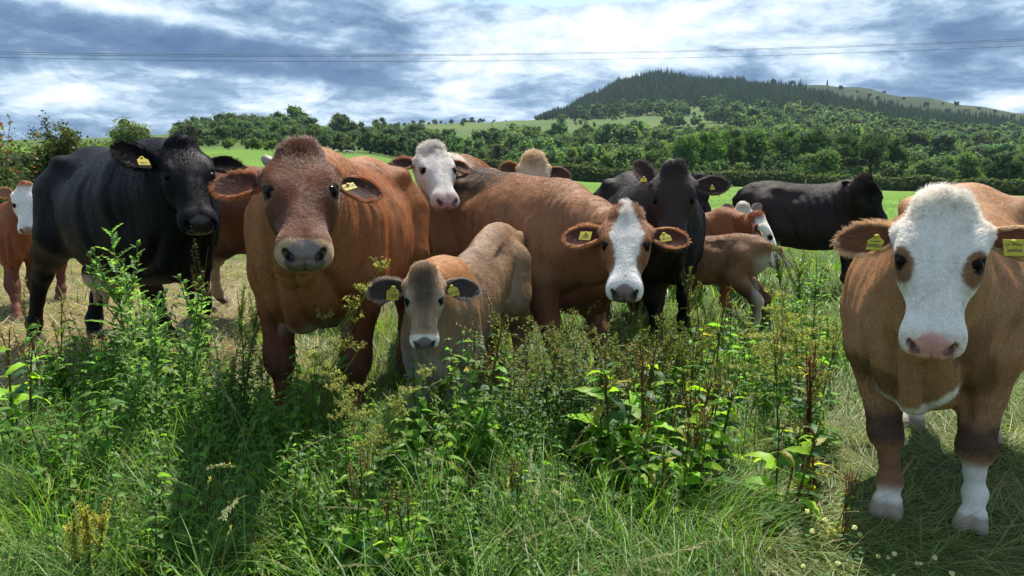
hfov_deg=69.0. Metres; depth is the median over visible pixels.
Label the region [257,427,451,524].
ryegrass plant
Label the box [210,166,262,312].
cow
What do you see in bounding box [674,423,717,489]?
dock plant
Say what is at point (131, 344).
thistle
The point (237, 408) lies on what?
nettle
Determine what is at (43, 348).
nettle
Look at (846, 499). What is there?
dock plant
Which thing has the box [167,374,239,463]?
nettle
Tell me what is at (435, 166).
cow
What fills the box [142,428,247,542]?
nettle
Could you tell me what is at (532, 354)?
goosefoot
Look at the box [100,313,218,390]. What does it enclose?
nettle
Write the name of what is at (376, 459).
umbel weed
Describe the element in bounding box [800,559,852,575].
clover plant
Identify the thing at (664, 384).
dock plant
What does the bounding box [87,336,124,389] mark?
nettle
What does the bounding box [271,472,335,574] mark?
nettle
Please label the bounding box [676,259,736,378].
dock plant
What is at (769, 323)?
dock plant
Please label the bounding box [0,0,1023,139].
sky
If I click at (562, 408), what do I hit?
goosefoot
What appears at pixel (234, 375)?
goosefoot
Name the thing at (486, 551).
nettle
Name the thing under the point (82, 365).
nettle
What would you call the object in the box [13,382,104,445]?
nettle
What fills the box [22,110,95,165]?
thorn tree
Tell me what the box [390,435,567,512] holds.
ryegrass plant
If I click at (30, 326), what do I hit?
dock plant
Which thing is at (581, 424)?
dock plant
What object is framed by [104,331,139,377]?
nettle
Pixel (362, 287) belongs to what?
umbel weed
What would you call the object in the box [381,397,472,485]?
nettle
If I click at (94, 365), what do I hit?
nettle
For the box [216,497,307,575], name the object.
nettle
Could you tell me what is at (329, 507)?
nettle
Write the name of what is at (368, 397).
nettle
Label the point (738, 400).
dock plant
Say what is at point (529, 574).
ryegrass plant
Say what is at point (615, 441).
nettle
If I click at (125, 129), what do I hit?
willow tree
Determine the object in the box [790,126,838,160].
broadleaf tree
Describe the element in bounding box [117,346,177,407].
nettle
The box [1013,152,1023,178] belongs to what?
broadleaf tree
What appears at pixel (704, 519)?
ryegrass plant
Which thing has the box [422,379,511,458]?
nettle
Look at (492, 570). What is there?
nettle
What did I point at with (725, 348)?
dock plant
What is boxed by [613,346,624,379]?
dock plant
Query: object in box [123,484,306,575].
ryegrass plant
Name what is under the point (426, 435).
nettle
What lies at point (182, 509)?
nettle
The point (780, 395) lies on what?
dock plant
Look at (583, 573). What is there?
dock plant
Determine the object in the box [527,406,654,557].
nettle
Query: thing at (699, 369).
dock plant
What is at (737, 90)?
conifer wood
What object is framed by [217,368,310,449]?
nettle
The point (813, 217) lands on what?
cow
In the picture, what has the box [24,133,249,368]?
cow
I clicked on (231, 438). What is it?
nettle
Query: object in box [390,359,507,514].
nettle
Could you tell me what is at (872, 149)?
broadleaf tree
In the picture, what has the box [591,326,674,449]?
goosefoot
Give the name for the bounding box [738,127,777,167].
broadleaf tree
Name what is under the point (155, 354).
thistle
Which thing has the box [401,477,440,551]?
nettle
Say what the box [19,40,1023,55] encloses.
power cable
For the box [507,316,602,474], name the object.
goosefoot
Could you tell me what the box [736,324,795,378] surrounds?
nettle
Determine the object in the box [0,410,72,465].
nettle
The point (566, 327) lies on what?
dock plant
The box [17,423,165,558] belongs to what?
nettle
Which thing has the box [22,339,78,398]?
nettle
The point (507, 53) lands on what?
power cable
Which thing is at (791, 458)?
dock plant
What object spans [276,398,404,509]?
nettle
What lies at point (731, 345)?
nettle
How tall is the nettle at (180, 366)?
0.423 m
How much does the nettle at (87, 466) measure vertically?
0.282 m
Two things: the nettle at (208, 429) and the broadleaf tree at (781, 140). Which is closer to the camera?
the nettle at (208, 429)
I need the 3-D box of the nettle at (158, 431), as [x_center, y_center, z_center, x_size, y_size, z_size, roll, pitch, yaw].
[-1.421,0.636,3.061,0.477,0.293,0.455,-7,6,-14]
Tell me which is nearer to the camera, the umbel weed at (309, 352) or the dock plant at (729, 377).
the umbel weed at (309, 352)
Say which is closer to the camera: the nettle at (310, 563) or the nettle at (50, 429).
the nettle at (310, 563)
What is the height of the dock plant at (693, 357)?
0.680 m
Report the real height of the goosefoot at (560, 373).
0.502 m
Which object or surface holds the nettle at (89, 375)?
on the ground at (248, 157)
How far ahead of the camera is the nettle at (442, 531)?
2.30 m
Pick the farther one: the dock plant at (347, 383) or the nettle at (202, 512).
the dock plant at (347, 383)
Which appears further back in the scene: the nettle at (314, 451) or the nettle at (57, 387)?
the nettle at (57, 387)
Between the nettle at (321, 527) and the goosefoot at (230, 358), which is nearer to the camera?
the nettle at (321, 527)
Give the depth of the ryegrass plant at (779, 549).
2.25 m
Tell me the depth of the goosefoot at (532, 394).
3.17 m
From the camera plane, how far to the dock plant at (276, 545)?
2.29 m
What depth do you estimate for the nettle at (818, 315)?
4.75 m
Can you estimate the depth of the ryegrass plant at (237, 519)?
2.25 m
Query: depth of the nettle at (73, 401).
3.38 m
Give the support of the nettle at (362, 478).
on the ground at (248, 157)
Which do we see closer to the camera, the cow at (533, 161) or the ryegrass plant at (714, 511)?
the ryegrass plant at (714, 511)
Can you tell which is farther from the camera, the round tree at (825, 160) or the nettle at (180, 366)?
the round tree at (825, 160)
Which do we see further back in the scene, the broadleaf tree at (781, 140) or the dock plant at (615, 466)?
the broadleaf tree at (781, 140)
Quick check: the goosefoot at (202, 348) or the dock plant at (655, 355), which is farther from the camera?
the goosefoot at (202, 348)
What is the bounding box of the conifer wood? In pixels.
[535,67,1023,128]
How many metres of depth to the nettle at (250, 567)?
2.17 m
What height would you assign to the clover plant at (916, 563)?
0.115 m
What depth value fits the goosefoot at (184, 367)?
3.74 m
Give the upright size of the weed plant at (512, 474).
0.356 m
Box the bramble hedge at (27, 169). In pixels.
[0,135,118,203]
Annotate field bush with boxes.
[221,139,235,149]
[243,136,264,150]
[262,139,278,151]
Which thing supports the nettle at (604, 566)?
on the ground at (248, 157)
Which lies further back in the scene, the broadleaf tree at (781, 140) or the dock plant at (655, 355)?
the broadleaf tree at (781, 140)
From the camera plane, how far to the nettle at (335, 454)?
2.74 m
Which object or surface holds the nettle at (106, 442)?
on the ground at (248, 157)
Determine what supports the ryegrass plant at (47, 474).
on the ground at (248, 157)
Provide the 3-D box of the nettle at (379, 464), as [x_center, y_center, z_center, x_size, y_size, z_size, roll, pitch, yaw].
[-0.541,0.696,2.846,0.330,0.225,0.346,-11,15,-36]
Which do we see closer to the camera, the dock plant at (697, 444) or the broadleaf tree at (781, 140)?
the dock plant at (697, 444)
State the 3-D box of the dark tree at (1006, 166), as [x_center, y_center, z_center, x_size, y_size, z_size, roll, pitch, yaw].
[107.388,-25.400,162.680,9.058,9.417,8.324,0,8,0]
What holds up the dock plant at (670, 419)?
on the ground at (248, 157)
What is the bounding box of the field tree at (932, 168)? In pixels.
[906,158,961,180]
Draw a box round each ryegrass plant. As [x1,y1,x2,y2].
[0,341,221,491]
[0,436,328,574]
[91,449,392,574]
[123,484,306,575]
[177,363,451,545]
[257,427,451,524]
[322,430,629,575]
[337,456,586,575]
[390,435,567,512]
[394,415,605,518]
[402,460,669,575]
[424,390,632,537]
[451,416,723,543]
[466,444,731,575]
[529,432,864,575]
[617,458,815,557]
[659,491,844,575]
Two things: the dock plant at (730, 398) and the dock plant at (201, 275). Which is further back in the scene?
the dock plant at (201, 275)
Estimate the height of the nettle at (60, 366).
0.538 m
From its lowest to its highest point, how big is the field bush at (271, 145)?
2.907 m
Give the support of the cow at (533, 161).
on the ground at (248, 157)
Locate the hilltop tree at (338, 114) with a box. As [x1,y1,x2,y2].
[330,112,350,123]
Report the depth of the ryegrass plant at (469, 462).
2.22 m
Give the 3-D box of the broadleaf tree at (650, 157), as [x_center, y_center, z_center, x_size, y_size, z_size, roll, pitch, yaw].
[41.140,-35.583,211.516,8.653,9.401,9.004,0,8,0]
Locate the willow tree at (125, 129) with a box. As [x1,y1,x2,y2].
[106,116,154,142]
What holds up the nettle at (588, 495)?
on the ground at (248, 157)
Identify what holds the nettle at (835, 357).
on the ground at (248, 157)
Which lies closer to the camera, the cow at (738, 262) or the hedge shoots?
the cow at (738, 262)
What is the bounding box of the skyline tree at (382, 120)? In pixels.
[371,116,388,125]
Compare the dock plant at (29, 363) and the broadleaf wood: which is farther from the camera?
the broadleaf wood
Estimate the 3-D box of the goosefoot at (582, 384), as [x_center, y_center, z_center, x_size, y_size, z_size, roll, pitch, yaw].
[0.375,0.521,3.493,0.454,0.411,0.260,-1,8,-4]
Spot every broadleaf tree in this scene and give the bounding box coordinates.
[562,148,577,158]
[642,147,671,165]
[668,133,704,168]
[694,129,727,164]
[713,125,745,168]
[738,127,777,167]
[767,128,802,164]
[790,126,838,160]
[831,131,861,171]
[855,130,889,173]
[880,136,913,165]
[950,151,984,179]
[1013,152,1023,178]
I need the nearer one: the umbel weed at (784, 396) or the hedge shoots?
the umbel weed at (784, 396)
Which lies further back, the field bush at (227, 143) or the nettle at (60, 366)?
the field bush at (227, 143)
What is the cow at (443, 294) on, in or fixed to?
on the ground at (248, 157)
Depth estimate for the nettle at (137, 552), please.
2.21 m
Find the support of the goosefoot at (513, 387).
on the ground at (248, 157)
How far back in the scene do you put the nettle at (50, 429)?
2.85 m
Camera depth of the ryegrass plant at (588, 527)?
2.69 m
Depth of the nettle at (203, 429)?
2.93 m
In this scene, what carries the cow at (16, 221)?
on the ground at (248, 157)
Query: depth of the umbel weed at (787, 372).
3.24 m
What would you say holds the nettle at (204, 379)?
on the ground at (248, 157)
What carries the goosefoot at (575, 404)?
on the ground at (248, 157)
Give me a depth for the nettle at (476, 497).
2.41 m
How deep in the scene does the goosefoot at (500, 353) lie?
3.33 m
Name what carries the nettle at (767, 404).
on the ground at (248, 157)
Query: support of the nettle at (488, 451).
on the ground at (248, 157)
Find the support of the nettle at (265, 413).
on the ground at (248, 157)
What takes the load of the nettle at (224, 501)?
on the ground at (248, 157)
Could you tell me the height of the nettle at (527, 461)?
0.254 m
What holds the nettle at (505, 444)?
on the ground at (248, 157)
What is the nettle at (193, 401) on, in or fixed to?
on the ground at (248, 157)
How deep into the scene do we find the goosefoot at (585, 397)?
3.00 m
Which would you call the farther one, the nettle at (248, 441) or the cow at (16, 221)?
the cow at (16, 221)
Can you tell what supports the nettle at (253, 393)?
on the ground at (248, 157)
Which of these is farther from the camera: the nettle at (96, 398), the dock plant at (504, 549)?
the nettle at (96, 398)
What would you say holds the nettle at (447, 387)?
on the ground at (248, 157)
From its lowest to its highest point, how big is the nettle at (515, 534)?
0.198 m
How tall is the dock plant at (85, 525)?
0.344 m
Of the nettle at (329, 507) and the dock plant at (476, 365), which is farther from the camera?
the dock plant at (476, 365)
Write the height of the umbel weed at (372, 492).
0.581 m
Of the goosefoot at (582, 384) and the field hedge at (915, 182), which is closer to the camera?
the goosefoot at (582, 384)
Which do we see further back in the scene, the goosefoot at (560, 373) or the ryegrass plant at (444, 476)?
the goosefoot at (560, 373)
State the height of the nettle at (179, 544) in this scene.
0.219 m
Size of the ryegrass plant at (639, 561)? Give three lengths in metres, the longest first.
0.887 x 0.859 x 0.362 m
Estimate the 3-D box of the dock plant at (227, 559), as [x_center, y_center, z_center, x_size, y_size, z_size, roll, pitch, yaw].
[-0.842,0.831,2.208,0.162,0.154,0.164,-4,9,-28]
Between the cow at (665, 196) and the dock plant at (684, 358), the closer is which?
the dock plant at (684, 358)
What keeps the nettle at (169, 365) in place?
on the ground at (248, 157)
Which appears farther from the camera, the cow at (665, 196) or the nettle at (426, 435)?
the cow at (665, 196)
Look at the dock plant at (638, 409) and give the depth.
2.78 m
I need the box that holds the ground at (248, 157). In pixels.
[0,81,1023,575]
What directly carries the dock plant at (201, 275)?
on the ground at (248, 157)
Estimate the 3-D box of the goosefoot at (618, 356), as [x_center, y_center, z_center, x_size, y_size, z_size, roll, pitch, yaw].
[0.409,0.455,3.236,0.536,0.616,0.677,-7,13,-16]
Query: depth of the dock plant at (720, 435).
2.93 m
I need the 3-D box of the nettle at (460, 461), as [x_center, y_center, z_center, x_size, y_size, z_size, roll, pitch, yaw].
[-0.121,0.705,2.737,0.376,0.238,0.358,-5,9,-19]
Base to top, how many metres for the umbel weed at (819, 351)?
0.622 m
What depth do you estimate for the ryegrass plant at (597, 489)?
2.58 m
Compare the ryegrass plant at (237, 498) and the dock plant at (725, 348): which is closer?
the ryegrass plant at (237, 498)
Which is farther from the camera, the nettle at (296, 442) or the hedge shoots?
the hedge shoots
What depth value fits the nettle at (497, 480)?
2.66 m
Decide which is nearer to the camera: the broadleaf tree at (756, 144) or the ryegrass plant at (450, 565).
the ryegrass plant at (450, 565)
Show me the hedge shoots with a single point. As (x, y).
(5, 148)
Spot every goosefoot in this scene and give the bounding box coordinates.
[165,314,245,396]
[165,350,203,399]
[193,315,266,421]
[204,328,267,413]
[219,342,263,413]
[221,318,271,405]
[452,347,561,454]
[455,298,602,436]
[467,332,548,448]
[488,304,642,431]
[493,342,541,426]
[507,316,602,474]
[534,333,598,428]
[536,337,685,456]
[543,309,639,466]
[543,371,615,432]
[545,356,632,410]
[549,337,619,476]
[554,304,649,445]
[559,366,609,457]
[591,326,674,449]
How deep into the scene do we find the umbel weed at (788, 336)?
3.55 m
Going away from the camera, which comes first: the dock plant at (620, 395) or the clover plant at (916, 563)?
the clover plant at (916, 563)
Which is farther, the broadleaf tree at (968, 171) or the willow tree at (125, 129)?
the broadleaf tree at (968, 171)
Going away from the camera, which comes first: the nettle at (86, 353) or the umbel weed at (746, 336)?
the umbel weed at (746, 336)
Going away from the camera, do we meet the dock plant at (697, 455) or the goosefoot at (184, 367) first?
the dock plant at (697, 455)
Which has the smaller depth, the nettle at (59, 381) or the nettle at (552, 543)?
the nettle at (552, 543)
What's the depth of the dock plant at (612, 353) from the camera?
3.30 m
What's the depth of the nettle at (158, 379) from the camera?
3.60 m
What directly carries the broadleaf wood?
on the ground at (248, 157)
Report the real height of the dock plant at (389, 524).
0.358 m
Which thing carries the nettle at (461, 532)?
on the ground at (248, 157)
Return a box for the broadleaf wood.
[167,93,1023,179]
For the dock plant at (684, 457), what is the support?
on the ground at (248, 157)
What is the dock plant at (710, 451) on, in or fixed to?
on the ground at (248, 157)
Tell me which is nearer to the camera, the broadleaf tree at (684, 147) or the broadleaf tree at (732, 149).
the broadleaf tree at (684, 147)
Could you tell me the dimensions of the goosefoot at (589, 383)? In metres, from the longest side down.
0.694 x 0.382 x 0.355 m
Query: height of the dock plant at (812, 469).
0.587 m
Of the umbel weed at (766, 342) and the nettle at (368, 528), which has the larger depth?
the umbel weed at (766, 342)
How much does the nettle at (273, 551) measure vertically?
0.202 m
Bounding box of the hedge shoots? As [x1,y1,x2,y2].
[0,114,43,200]
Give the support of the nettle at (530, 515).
on the ground at (248, 157)
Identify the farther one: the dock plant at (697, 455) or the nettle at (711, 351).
the nettle at (711, 351)
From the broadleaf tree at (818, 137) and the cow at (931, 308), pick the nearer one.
the cow at (931, 308)
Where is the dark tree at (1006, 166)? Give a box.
[979,150,1023,180]
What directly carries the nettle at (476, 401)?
on the ground at (248, 157)
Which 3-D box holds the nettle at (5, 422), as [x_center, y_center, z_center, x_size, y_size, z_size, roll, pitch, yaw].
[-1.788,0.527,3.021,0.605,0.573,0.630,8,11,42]
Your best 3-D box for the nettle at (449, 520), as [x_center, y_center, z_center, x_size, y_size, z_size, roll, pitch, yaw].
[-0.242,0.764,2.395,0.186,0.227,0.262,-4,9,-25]
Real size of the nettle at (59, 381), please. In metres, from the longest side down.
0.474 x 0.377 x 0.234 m
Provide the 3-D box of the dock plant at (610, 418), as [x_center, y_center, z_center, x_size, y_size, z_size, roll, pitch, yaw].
[0.255,0.502,2.869,0.561,0.640,0.546,-2,8,-11]
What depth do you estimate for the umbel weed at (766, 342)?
3.89 m
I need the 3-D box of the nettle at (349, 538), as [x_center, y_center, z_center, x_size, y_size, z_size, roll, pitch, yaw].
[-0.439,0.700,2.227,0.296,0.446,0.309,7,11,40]
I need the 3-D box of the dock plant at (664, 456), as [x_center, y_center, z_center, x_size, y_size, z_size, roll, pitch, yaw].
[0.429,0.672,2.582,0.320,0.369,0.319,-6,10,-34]
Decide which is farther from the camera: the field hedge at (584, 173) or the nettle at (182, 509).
the field hedge at (584, 173)
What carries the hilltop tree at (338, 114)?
on the ground at (248, 157)
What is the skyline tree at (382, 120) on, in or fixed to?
on the ground at (248, 157)
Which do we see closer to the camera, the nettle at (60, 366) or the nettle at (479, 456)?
the nettle at (479, 456)
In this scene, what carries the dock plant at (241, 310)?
on the ground at (248, 157)
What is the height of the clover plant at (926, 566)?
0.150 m
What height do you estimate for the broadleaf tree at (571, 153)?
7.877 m
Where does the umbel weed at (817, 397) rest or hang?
on the ground at (248, 157)
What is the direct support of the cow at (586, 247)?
on the ground at (248, 157)
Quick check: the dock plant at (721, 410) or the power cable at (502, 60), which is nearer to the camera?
the dock plant at (721, 410)
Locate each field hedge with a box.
[480,157,805,186]
[805,172,1023,195]
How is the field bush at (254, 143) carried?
on the ground at (248, 157)
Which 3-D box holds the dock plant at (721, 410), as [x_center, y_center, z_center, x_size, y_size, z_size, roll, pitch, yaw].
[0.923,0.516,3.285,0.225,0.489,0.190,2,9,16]
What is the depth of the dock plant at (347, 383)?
3.02 m
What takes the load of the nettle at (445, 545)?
on the ground at (248, 157)
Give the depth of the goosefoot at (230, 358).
3.69 m
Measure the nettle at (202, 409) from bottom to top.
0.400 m
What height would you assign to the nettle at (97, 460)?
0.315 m
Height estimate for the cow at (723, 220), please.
0.971 m
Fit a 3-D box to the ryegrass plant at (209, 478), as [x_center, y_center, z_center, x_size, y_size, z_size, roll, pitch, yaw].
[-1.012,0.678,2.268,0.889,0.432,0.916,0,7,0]
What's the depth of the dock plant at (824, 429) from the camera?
3.40 m
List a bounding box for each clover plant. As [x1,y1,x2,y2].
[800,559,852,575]
[804,509,886,569]
[856,552,954,575]
[876,554,938,575]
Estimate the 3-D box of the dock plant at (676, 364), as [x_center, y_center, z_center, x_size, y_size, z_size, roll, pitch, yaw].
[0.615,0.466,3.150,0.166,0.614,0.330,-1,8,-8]
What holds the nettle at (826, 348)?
on the ground at (248, 157)
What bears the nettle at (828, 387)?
on the ground at (248, 157)
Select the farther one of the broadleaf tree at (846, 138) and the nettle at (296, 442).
the broadleaf tree at (846, 138)
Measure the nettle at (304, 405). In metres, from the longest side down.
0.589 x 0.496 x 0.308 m
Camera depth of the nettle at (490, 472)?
2.75 m
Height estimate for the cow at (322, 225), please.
1.354 m
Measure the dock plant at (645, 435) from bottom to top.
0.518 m
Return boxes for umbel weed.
[301,346,387,507]
[310,256,389,443]
[323,381,392,546]
[350,363,433,525]
[726,331,784,457]
[742,319,797,420]
[745,321,781,404]
[749,286,829,449]
[761,306,827,421]
[762,304,814,412]
[786,322,836,456]
[787,327,842,446]
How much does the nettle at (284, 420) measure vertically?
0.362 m
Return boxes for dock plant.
[0,325,64,468]
[11,277,95,411]
[63,497,112,575]
[176,238,215,401]
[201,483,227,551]
[201,554,242,575]
[234,284,260,414]
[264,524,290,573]
[339,374,363,452]
[359,479,443,575]
[413,294,518,492]
[474,524,513,574]
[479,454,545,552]
[508,347,656,515]
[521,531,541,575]
[544,308,577,436]
[550,408,610,490]
[552,566,605,575]
[563,339,701,518]
[573,437,635,499]
[590,439,692,538]
[600,331,624,386]
[602,384,657,524]
[604,376,636,449]
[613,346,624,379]
[619,365,673,440]
[620,385,722,504]
[621,299,650,405]
[622,364,696,442]
[641,332,686,440]
[646,349,762,471]
[646,356,681,411]
[647,340,663,404]
[650,436,708,495]
[652,370,741,488]
[654,312,726,452]
[657,384,746,504]
[665,333,693,427]
[665,405,747,531]
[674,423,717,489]
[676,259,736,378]
[682,285,739,404]
[684,343,709,401]
[685,370,751,486]
[703,415,839,538]
[711,355,739,449]
[715,309,739,388]
[721,352,747,421]
[758,316,799,454]
[760,300,793,383]
[771,243,813,358]
[773,324,845,444]
[786,341,837,504]
[819,466,861,545]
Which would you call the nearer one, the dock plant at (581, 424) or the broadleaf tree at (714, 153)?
the dock plant at (581, 424)
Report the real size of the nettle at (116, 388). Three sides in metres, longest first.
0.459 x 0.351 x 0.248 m
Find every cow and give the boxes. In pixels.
[0,180,67,324]
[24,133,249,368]
[208,134,428,436]
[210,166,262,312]
[364,222,532,424]
[386,139,497,341]
[428,167,691,393]
[498,148,571,178]
[593,158,733,339]
[628,206,780,317]
[646,233,795,340]
[668,173,722,288]
[722,201,761,291]
[732,172,887,283]
[830,181,1023,536]
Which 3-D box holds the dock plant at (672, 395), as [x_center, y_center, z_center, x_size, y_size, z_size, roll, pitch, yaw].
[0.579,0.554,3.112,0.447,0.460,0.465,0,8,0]
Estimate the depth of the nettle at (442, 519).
2.20 m
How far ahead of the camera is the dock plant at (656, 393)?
3.14 m
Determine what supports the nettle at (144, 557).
on the ground at (248, 157)
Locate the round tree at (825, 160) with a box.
[797,147,842,178]
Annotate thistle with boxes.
[82,223,222,412]
[109,293,206,453]
[113,253,173,424]
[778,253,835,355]
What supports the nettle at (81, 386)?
on the ground at (248, 157)
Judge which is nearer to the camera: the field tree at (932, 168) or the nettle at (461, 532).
the nettle at (461, 532)
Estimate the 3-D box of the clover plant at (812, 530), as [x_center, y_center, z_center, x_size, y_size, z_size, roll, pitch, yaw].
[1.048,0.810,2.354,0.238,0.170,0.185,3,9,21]
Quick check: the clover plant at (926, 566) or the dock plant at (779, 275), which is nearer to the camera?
the clover plant at (926, 566)
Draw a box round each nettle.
[0,332,170,488]
[0,346,165,502]
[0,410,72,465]
[1,382,200,517]
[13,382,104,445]
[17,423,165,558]
[20,350,73,412]
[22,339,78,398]
[26,433,139,525]
[30,322,153,407]
[32,328,78,413]
[32,345,99,416]
[33,401,147,508]
[45,316,189,401]
[45,503,165,575]
[52,388,81,421]
[52,426,141,504]
[58,296,178,393]
[71,356,132,437]
[77,347,109,389]
[81,426,140,513]
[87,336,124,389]
[90,338,200,423]
[95,404,220,483]
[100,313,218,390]
[101,354,147,424]
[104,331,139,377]
[114,378,229,480]
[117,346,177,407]
[117,509,262,575]
[122,356,170,411]
[138,405,297,571]
[139,422,348,575]
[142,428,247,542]
[148,341,180,386]
[154,514,227,575]
[158,368,286,503]
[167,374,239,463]
[170,345,214,416]
[173,405,307,482]
[176,380,213,429]
[183,492,227,550]
[187,451,365,573]
[188,407,286,499]
[193,368,273,441]
[193,505,240,572]
[194,371,289,457]
[196,358,249,459]
[199,345,237,399]
[199,506,335,575]
[203,386,245,443]
[210,537,280,575]
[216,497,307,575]
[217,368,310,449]
[221,361,301,420]
[237,389,334,472]
[249,406,353,495]
[250,410,350,496]
[251,388,306,517]
[255,490,328,567]
[256,344,326,467]
[259,380,376,464]
[269,542,351,575]
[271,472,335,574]
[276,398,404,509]
[288,478,400,575]
[292,480,395,571]
[321,434,414,505]
[325,420,403,497]
[326,449,429,575]
[340,441,391,507]
[359,488,469,575]
[373,470,557,575]
[376,328,503,502]
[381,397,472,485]
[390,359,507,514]
[397,355,483,449]
[399,476,495,575]
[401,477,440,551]
[406,482,506,561]
[406,496,460,575]
[409,380,525,473]
[416,495,465,562]
[421,394,524,486]
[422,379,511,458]
[431,414,520,487]
[443,436,515,512]
[443,465,556,575]
[450,516,505,575]
[454,500,540,575]
[459,434,526,466]
[460,449,506,492]
[464,456,520,513]
[471,562,517,575]
[498,442,568,490]
[505,404,650,495]
[511,539,610,575]
[519,503,579,575]
[523,473,601,563]
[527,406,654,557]
[698,301,828,401]
[725,304,825,393]
[735,324,840,413]
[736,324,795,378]
[737,347,823,417]
[749,313,834,404]
[800,316,843,376]
[805,301,847,367]
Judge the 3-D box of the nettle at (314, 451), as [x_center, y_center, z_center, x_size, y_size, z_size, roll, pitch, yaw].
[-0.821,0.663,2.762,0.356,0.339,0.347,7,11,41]
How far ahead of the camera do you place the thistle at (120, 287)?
3.43 m
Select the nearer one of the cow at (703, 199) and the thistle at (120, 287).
the thistle at (120, 287)
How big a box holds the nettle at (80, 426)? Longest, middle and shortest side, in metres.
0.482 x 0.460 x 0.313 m
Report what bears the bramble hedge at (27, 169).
on the ground at (248, 157)
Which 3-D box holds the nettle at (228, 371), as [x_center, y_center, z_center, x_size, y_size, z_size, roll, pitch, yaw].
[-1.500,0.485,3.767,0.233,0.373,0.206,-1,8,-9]
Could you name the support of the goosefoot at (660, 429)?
on the ground at (248, 157)
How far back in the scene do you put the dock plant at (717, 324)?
4.02 m
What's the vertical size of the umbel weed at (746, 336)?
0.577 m
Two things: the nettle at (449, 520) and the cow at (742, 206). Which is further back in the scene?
the cow at (742, 206)
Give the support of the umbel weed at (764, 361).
on the ground at (248, 157)
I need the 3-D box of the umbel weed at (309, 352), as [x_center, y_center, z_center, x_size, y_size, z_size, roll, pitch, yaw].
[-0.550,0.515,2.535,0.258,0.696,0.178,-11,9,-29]
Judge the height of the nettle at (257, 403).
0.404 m
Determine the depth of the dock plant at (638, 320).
3.52 m
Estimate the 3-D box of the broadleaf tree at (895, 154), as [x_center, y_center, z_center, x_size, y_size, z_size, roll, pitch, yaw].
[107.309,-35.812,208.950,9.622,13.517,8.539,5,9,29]
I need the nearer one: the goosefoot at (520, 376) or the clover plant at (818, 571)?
the clover plant at (818, 571)
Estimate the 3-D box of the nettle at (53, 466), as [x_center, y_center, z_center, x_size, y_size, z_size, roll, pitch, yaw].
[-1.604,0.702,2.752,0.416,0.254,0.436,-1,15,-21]
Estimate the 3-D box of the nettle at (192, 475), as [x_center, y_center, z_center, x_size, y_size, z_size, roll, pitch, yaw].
[-1.021,0.664,2.522,0.541,0.401,0.567,8,10,13]
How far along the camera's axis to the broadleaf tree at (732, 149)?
214.06 m
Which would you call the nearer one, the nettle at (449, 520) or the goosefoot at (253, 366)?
the nettle at (449, 520)
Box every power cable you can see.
[0,46,1015,61]
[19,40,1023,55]
[20,39,1012,54]
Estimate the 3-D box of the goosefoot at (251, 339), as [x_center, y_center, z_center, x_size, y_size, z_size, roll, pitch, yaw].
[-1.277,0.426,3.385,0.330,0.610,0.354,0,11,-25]
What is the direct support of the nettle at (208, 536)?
on the ground at (248, 157)

